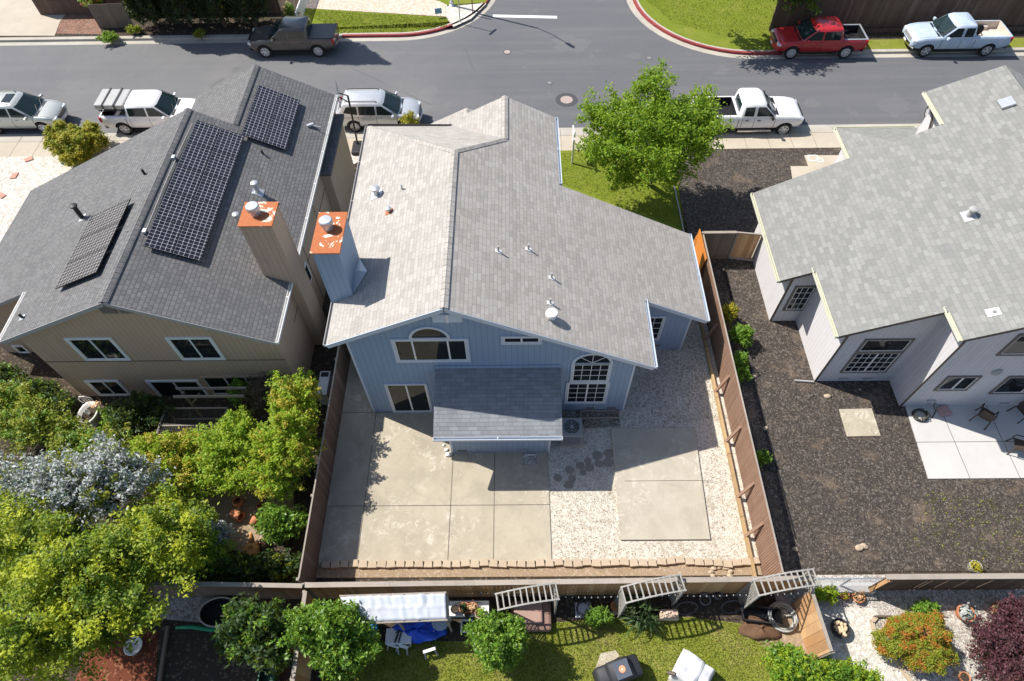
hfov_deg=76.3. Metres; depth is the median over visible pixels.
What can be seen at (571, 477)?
stepping stone
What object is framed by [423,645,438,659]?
trestle
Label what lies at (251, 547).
terracotta ornament
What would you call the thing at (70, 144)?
hedge bush
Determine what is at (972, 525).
weeds
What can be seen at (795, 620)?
hose coil
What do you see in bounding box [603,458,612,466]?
stepping stone
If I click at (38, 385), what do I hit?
leafy shrub
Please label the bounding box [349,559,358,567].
edging block
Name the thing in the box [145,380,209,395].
window
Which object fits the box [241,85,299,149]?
solar array
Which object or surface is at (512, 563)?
edging block
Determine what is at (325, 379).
white cabinet
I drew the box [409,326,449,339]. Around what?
arch window
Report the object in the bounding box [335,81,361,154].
basketball hoop
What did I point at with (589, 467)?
stepping stone
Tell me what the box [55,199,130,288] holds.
solar array
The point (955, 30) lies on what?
pickup truck
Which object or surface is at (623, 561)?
edging block
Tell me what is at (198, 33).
weed plant
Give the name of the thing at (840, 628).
flower pot
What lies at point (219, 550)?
leafy shrub
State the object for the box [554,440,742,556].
leaf litter
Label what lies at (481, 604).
pot table
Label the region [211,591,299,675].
garden tree
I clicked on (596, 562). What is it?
edging block
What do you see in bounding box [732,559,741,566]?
edging block
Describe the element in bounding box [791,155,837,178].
driveway
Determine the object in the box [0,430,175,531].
silver tree
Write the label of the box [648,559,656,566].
edging block
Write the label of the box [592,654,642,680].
barbecue
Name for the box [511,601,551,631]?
slab
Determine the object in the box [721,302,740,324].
leafy shrub
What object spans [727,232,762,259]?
garden gate
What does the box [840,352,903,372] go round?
window
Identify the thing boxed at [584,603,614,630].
round shrub
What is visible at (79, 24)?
red rock bed
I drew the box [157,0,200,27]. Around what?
conifer
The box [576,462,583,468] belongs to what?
stepping stone
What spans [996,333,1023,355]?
window
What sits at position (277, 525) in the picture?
leafy shrub
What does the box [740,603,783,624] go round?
black trough
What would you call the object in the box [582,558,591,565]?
edging block
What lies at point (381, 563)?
edging block
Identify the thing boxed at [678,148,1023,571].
mulch yard
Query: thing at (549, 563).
edging block
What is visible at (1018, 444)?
patio chair
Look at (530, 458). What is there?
drain box
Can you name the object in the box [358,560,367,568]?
edging block
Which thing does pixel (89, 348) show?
window
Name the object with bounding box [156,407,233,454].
wire cage
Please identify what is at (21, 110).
parked car
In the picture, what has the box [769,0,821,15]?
corner tree
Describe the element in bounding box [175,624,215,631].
green roll
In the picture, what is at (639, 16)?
gutter
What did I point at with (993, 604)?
flower pot
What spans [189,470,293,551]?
dusty path
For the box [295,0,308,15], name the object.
wooden fence
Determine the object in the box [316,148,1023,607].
yard ground
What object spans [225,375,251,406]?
leafy shrub
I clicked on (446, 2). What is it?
corner lawn
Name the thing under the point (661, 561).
edging block
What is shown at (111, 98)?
cargo cover
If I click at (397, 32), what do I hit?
kerb
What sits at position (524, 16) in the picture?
stop line
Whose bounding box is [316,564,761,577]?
dirt bed
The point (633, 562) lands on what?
edging block
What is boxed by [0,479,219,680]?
garden tree
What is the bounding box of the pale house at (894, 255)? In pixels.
[750,65,1023,406]
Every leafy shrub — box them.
[0,360,79,413]
[0,377,133,461]
[95,401,125,427]
[107,390,179,435]
[150,530,237,597]
[202,548,302,582]
[204,514,236,544]
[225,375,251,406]
[249,501,308,545]
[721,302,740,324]
[728,322,755,348]
[733,350,750,367]
[736,366,752,383]
[756,448,772,467]
[759,639,884,680]
[814,583,840,605]
[910,598,941,613]
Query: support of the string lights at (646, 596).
hanging from the wooden fence at (565, 587)
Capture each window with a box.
[11,345,30,352]
[63,337,131,360]
[83,380,130,395]
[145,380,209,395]
[164,337,225,360]
[304,261,311,281]
[390,338,470,362]
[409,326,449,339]
[501,335,541,344]
[564,381,609,403]
[569,364,612,382]
[572,353,612,364]
[650,316,666,339]
[782,285,816,310]
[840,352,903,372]
[856,338,914,352]
[933,375,982,390]
[988,376,1023,393]
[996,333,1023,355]
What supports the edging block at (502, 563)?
on the dirt bed at (658, 570)
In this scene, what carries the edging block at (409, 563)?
on the dirt bed at (658, 570)
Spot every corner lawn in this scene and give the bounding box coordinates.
[303,8,452,33]
[437,0,485,4]
[638,0,780,49]
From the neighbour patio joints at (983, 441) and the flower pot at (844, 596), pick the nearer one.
the flower pot at (844, 596)
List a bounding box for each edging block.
[321,561,330,568]
[330,560,339,568]
[340,560,348,567]
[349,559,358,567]
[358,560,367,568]
[367,561,376,568]
[376,560,386,568]
[386,560,395,568]
[395,560,404,567]
[405,560,413,567]
[414,560,423,567]
[424,560,432,567]
[433,560,441,567]
[442,560,450,568]
[452,560,460,567]
[461,559,469,567]
[470,560,479,567]
[480,559,488,566]
[489,559,497,567]
[498,560,506,567]
[507,559,516,567]
[517,560,525,567]
[526,560,534,567]
[536,559,544,566]
[545,559,553,566]
[554,558,563,565]
[564,559,572,567]
[573,559,582,567]
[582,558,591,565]
[591,559,600,567]
[601,559,610,566]
[610,558,619,565]
[619,557,628,565]
[629,559,638,567]
[638,559,647,566]
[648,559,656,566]
[657,557,666,565]
[666,557,675,564]
[675,556,684,563]
[685,557,694,565]
[694,558,703,565]
[704,558,713,565]
[713,559,722,566]
[723,560,732,568]
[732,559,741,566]
[741,558,750,565]
[753,557,759,564]
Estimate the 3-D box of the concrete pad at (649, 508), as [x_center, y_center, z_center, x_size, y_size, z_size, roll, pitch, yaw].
[5.527,5.293,24.466,3.328,0.100,4.394,-1,56,0]
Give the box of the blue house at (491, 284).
[309,95,709,452]
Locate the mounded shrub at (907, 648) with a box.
[869,609,960,675]
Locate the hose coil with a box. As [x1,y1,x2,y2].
[768,601,798,632]
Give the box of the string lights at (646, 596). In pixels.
[480,592,805,597]
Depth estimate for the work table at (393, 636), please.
21.08 m
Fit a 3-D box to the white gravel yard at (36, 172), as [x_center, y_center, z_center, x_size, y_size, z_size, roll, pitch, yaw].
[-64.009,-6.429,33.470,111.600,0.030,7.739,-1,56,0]
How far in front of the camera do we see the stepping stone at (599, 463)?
24.91 m
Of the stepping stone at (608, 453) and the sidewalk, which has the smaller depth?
the stepping stone at (608, 453)
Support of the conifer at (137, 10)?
on the ground at (167, 27)
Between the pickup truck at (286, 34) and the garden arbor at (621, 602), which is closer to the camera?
the garden arbor at (621, 602)
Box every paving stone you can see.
[10,173,18,178]
[24,156,33,161]
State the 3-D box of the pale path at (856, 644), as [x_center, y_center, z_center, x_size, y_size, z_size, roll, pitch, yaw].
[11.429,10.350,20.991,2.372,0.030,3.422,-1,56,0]
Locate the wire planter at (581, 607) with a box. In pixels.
[575,599,591,617]
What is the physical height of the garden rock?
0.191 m
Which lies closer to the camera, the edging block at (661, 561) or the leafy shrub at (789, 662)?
the leafy shrub at (789, 662)
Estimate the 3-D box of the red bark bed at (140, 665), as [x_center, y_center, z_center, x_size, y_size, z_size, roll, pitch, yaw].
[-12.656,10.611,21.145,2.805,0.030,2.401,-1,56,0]
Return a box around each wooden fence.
[0,581,318,598]
[32,0,281,14]
[87,3,132,27]
[290,590,315,680]
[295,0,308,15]
[296,343,350,582]
[304,575,813,598]
[699,234,783,575]
[701,231,736,258]
[768,0,1023,33]
[792,589,834,659]
[867,573,1023,593]
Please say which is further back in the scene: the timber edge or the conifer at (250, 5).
the conifer at (250, 5)
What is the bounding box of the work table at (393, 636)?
[385,628,411,644]
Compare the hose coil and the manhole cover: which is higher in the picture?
the manhole cover
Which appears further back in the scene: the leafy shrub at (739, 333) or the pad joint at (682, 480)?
the leafy shrub at (739, 333)
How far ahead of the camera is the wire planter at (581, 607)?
21.85 m
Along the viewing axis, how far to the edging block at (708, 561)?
22.66 m
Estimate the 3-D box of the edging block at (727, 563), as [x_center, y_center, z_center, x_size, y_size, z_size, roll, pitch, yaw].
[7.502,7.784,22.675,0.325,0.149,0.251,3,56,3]
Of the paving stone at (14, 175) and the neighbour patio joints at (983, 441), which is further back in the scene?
the paving stone at (14, 175)
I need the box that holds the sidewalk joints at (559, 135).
[10,128,833,155]
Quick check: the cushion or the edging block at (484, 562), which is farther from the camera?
the cushion
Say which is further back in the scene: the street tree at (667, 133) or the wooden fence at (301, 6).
the wooden fence at (301, 6)
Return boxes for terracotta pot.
[229,509,244,521]
[232,496,243,506]
[250,515,259,524]
[256,502,263,508]
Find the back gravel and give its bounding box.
[774,575,1023,680]
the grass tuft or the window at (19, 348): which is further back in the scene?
the grass tuft
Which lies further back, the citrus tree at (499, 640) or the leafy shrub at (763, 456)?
the leafy shrub at (763, 456)
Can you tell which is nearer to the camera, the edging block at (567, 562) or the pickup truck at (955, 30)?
the edging block at (567, 562)
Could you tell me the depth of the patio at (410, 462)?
24.17 m
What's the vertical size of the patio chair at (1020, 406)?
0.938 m
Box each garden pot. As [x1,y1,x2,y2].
[700,594,710,604]
[714,592,722,599]
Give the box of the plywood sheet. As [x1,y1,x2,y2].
[693,229,706,270]
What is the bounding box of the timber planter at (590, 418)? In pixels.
[580,410,619,419]
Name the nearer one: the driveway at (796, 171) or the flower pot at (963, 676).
the flower pot at (963, 676)
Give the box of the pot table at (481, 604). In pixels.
[449,601,488,620]
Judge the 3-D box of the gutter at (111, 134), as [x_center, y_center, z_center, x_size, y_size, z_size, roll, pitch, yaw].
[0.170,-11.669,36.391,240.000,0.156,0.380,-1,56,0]
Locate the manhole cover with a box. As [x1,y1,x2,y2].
[556,93,577,106]
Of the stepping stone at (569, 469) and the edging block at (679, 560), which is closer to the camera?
the edging block at (679, 560)
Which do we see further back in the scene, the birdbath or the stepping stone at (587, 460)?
the stepping stone at (587, 460)
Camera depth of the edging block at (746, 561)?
22.64 m
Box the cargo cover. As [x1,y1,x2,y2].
[94,88,131,109]
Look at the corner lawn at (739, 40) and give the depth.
42.04 m
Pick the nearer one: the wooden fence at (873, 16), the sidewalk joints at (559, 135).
the sidewalk joints at (559, 135)
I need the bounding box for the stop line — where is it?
[493,15,556,17]
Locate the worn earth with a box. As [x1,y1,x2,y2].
[756,617,812,654]
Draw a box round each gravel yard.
[0,154,358,241]
[318,320,761,577]
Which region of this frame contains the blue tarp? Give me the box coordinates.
[392,622,446,643]
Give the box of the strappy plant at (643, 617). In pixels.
[612,593,665,639]
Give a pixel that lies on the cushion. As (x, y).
(943, 410)
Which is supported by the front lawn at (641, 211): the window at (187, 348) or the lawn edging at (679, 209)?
the lawn edging at (679, 209)
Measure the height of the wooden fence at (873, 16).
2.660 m
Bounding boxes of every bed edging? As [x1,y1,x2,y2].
[157,626,169,680]
[723,267,795,538]
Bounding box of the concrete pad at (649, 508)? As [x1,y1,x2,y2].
[611,428,709,539]
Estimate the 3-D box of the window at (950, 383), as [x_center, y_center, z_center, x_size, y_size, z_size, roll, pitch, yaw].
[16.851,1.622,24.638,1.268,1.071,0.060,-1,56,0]
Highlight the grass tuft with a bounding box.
[94,30,119,43]
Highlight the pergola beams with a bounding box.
[173,387,245,417]
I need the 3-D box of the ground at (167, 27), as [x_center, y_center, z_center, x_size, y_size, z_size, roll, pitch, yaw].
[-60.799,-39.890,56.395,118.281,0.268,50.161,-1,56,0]
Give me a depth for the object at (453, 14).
42.96 m
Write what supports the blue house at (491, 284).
on the yard ground at (698, 576)
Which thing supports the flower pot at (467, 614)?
on the pot table at (481, 604)
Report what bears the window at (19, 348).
in the tan house at (243, 298)
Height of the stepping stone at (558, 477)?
0.050 m
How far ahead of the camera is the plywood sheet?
29.21 m
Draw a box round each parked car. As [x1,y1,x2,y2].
[0,90,67,133]
[336,88,422,131]
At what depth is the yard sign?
42.35 m
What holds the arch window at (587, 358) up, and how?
in the blue house at (491, 284)
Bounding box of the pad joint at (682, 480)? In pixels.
[653,480,712,480]
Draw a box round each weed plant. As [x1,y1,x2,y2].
[124,24,142,34]
[192,28,205,39]
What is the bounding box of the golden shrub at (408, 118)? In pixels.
[398,110,419,123]
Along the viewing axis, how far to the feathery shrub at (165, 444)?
23.30 m
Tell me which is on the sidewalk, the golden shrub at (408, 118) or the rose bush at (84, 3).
the golden shrub at (408, 118)
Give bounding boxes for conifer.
[122,0,164,27]
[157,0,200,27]
[190,0,237,26]
[224,0,269,27]
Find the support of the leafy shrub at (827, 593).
on the back gravel
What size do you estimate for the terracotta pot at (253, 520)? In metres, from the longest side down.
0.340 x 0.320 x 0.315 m
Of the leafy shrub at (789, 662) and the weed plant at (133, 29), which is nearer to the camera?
the leafy shrub at (789, 662)
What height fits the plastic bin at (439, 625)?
0.630 m
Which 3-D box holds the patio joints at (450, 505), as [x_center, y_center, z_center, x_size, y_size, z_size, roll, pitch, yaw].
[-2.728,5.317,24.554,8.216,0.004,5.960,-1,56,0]
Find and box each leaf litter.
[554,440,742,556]
[562,410,620,427]
[616,331,722,425]
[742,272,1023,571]
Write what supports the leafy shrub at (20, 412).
on the ground at (35, 364)
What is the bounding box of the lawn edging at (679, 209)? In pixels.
[674,186,684,231]
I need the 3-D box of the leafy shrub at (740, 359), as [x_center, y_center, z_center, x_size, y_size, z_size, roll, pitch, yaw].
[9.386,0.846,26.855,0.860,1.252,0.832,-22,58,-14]
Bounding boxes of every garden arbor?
[495,582,559,614]
[614,574,686,617]
[735,568,820,609]
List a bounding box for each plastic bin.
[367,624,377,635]
[432,621,447,630]
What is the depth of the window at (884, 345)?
24.68 m
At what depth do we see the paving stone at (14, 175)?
34.43 m
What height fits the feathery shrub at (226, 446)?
3.183 m
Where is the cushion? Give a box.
[936,405,951,416]
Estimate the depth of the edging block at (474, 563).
22.71 m
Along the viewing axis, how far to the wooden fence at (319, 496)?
23.84 m
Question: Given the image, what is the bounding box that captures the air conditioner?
[559,418,583,446]
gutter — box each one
[0,0,494,45]
[0,124,920,136]
[627,0,1023,58]
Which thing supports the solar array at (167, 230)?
on the tan house at (243, 298)
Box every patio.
[318,412,551,562]
[905,405,1023,478]
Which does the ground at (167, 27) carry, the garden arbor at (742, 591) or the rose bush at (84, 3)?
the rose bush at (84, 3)
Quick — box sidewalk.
[0,133,840,156]
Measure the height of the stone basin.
1.002 m
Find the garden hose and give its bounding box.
[912,403,935,421]
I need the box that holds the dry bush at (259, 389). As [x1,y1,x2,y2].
[234,372,280,411]
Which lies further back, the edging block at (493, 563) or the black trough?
the edging block at (493, 563)
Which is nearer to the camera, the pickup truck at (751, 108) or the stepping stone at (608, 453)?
the stepping stone at (608, 453)
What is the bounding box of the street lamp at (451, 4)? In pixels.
[449,0,454,6]
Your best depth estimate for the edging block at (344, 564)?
22.77 m
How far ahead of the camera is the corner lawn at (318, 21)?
42.53 m
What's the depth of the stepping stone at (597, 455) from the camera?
25.10 m
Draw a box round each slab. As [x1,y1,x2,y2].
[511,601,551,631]
[596,650,619,667]
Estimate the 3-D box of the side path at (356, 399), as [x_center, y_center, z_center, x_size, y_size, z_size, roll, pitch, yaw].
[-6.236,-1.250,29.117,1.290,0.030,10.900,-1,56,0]
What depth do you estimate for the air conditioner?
25.10 m
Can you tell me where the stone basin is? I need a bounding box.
[77,400,106,426]
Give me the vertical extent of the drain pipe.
0.090 m
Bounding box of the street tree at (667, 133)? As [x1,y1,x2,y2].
[573,57,734,197]
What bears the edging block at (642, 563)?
on the dirt bed at (658, 570)
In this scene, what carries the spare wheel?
in the pickup truck at (955, 30)
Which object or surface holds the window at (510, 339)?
in the blue house at (491, 284)
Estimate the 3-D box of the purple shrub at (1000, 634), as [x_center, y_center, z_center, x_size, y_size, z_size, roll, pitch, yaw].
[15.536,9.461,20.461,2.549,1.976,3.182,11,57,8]
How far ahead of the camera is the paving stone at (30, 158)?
35.15 m
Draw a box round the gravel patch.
[149,597,211,622]
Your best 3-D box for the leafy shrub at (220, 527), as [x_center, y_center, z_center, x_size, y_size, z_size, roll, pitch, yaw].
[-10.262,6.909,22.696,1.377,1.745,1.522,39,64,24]
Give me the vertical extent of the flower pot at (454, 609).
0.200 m
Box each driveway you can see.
[0,0,64,35]
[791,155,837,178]
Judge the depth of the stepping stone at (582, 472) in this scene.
24.71 m
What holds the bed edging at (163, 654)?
on the back ground at (191, 655)
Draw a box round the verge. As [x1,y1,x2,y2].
[865,38,1023,48]
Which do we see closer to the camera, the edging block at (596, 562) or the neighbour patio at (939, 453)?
the edging block at (596, 562)
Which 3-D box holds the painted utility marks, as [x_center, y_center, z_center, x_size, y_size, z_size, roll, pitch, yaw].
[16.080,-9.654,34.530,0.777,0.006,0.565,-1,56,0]
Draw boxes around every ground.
[0,0,478,37]
[0,290,337,578]
[3,578,301,680]
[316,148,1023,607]
[866,31,1023,39]
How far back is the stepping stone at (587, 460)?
24.98 m
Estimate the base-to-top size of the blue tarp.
0.987 m
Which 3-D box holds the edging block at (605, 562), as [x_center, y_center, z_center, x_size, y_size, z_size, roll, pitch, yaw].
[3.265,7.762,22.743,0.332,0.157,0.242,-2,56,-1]
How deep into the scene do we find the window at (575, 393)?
25.02 m
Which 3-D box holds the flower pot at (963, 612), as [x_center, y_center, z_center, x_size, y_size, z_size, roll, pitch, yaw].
[15.054,9.012,21.458,0.722,0.645,0.792,26,60,17]
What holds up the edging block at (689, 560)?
on the dirt bed at (658, 570)
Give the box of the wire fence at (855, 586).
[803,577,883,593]
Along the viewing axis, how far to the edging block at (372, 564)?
22.75 m
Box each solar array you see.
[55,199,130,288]
[143,120,244,260]
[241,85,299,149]
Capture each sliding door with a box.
[199,375,270,394]
[384,383,433,412]
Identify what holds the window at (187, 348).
in the tan house at (243, 298)
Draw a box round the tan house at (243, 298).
[0,64,355,395]
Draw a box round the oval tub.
[198,596,233,627]
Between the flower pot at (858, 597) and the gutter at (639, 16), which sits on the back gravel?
the flower pot at (858, 597)
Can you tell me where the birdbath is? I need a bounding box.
[124,636,142,655]
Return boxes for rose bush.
[77,0,103,7]
[281,1,301,15]
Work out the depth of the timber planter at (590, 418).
25.99 m
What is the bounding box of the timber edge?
[873,615,891,617]
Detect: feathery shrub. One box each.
[128,426,211,501]
[190,405,260,499]
[236,367,326,504]
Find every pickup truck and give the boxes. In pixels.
[98,90,195,134]
[247,16,338,57]
[691,88,803,133]
[770,16,868,58]
[902,12,1013,56]
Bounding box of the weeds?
[913,492,1023,564]
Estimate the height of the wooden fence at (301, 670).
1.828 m
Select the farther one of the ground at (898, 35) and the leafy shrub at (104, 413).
the ground at (898, 35)
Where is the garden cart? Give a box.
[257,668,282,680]
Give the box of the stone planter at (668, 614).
[658,609,678,620]
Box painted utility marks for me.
[807,155,823,161]
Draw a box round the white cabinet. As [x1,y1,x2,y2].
[316,371,332,404]
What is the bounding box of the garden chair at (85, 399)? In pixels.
[78,396,100,407]
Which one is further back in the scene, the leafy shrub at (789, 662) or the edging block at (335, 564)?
the edging block at (335, 564)
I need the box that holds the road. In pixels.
[0,0,1023,133]
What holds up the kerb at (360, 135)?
on the ground
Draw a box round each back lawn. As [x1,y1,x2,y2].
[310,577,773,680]
[328,617,773,680]
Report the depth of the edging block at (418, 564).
22.72 m
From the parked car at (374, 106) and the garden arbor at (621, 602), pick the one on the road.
the parked car at (374, 106)
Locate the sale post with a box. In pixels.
[571,125,575,163]
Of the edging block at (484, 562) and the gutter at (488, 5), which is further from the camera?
the gutter at (488, 5)
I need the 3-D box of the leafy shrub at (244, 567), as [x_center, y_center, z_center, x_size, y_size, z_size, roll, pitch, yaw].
[-8.858,7.762,22.187,3.565,1.594,1.397,-1,56,0]
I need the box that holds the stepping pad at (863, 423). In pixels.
[839,408,880,436]
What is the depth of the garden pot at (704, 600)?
21.88 m
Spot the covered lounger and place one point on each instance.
(689, 666)
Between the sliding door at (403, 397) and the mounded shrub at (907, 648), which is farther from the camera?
the sliding door at (403, 397)
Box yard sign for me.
[435,8,441,15]
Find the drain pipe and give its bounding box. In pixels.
[794,379,813,382]
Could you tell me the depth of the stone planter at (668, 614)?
21.60 m
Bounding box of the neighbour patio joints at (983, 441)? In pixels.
[939,405,1019,477]
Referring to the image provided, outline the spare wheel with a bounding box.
[976,24,983,35]
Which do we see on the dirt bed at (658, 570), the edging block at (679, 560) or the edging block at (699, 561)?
the edging block at (699, 561)
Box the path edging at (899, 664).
[869,617,912,680]
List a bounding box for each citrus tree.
[276,598,383,680]
[461,607,532,675]
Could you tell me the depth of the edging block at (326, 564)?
22.76 m
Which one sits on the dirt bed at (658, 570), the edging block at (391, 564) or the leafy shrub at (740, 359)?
the edging block at (391, 564)
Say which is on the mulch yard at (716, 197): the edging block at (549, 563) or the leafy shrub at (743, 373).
the leafy shrub at (743, 373)
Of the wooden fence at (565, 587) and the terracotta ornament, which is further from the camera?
the terracotta ornament
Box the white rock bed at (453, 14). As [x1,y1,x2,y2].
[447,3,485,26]
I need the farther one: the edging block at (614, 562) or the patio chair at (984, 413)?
the patio chair at (984, 413)
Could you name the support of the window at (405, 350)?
in the blue house at (491, 284)
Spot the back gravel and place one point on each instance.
(889, 602)
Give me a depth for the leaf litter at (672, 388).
26.62 m
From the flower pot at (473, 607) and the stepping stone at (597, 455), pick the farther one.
the stepping stone at (597, 455)
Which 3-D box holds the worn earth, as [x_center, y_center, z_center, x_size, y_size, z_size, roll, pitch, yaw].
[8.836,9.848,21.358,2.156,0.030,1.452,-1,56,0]
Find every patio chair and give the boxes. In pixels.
[969,403,998,429]
[1005,434,1023,454]
[1006,401,1023,423]
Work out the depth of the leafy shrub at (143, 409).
25.04 m
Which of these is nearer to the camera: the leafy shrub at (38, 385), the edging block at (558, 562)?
the edging block at (558, 562)
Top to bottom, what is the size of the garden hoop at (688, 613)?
0.747 m
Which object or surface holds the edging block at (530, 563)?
on the dirt bed at (658, 570)
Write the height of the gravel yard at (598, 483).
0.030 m
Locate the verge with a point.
(898, 43)
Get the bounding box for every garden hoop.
[675,601,697,614]
[721,600,742,612]
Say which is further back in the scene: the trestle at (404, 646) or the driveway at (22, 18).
the driveway at (22, 18)
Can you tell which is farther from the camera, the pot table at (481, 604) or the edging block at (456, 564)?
the edging block at (456, 564)
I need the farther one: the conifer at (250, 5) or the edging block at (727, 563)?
the conifer at (250, 5)
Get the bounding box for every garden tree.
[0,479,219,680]
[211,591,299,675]
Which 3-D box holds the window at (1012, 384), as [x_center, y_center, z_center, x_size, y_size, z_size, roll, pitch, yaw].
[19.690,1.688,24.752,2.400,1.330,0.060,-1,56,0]
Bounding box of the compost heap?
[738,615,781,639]
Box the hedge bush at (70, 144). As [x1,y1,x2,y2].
[42,118,111,166]
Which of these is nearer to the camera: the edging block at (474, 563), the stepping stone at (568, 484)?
the edging block at (474, 563)
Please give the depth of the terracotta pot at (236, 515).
23.66 m
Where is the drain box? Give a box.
[523,453,537,464]
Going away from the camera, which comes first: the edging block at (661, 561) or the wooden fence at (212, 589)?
the wooden fence at (212, 589)
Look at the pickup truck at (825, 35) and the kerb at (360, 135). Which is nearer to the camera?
the kerb at (360, 135)
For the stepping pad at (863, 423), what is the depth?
25.75 m
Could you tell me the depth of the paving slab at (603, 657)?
21.10 m
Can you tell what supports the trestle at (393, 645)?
on the back lawn at (558, 656)
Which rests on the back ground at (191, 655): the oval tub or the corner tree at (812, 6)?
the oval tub
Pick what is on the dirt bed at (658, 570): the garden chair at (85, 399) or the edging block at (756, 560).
the edging block at (756, 560)
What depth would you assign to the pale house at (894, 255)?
25.01 m
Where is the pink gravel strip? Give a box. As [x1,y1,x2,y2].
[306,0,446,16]
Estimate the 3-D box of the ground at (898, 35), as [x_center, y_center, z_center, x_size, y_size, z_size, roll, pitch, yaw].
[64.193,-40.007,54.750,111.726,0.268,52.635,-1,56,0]
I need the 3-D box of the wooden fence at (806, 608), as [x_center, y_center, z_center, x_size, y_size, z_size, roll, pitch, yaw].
[9.548,9.100,20.759,0.155,1.828,1.843,-4,56,-2]
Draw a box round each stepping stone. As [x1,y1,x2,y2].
[554,474,561,481]
[564,481,573,488]
[565,466,574,473]
[568,474,575,481]
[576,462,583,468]
[579,469,585,475]
[584,457,590,463]
[585,463,593,470]
[593,451,602,459]
[595,460,602,467]
[603,449,612,457]
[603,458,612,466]
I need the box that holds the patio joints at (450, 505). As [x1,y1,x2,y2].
[327,412,549,559]
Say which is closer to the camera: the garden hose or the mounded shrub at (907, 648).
the mounded shrub at (907, 648)
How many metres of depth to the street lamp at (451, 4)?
43.30 m
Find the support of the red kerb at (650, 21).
on the ground at (898, 35)
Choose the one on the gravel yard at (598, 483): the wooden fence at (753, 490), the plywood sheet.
the wooden fence at (753, 490)
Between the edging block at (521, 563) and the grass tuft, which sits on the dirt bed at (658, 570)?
the edging block at (521, 563)
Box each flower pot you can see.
[450,605,458,613]
[457,602,470,613]
[464,611,470,617]
[467,601,477,614]
[610,601,625,614]
[830,618,850,638]
[839,589,851,599]
[852,590,867,603]
[955,599,981,625]
[958,672,970,680]
[967,557,987,572]
[990,599,998,611]
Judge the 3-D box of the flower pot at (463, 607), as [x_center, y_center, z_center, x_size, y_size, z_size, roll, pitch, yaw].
[-1.559,8.700,21.154,0.446,0.378,0.403,-1,56,0]
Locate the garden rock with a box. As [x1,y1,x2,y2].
[855,544,863,550]
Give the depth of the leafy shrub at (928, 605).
21.42 m
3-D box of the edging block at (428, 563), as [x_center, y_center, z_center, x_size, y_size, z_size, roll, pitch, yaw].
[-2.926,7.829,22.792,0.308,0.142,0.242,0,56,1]
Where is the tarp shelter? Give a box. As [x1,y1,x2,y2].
[339,591,452,631]
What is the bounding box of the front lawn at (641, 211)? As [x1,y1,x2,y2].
[560,150,683,230]
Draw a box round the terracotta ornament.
[243,532,259,556]
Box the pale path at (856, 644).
[819,606,906,680]
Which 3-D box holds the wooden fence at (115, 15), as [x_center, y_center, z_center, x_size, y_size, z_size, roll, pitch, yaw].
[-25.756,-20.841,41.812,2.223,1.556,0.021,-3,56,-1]
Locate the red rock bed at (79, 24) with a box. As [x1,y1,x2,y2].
[56,14,102,34]
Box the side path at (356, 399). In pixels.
[341,357,372,416]
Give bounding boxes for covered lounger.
[667,648,714,680]
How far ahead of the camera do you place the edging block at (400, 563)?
22.75 m
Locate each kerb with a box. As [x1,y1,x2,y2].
[0,34,342,41]
[0,126,919,141]
[342,0,488,37]
[343,23,450,33]
[633,0,782,54]
[636,0,775,50]
[782,47,1023,54]
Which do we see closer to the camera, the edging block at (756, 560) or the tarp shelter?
the tarp shelter
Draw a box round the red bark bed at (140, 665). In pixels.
[75,629,157,680]
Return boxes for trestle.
[386,644,402,654]
[395,644,410,655]
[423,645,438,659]
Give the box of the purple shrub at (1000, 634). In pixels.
[963,591,1023,680]
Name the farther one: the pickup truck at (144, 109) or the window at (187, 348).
the pickup truck at (144, 109)

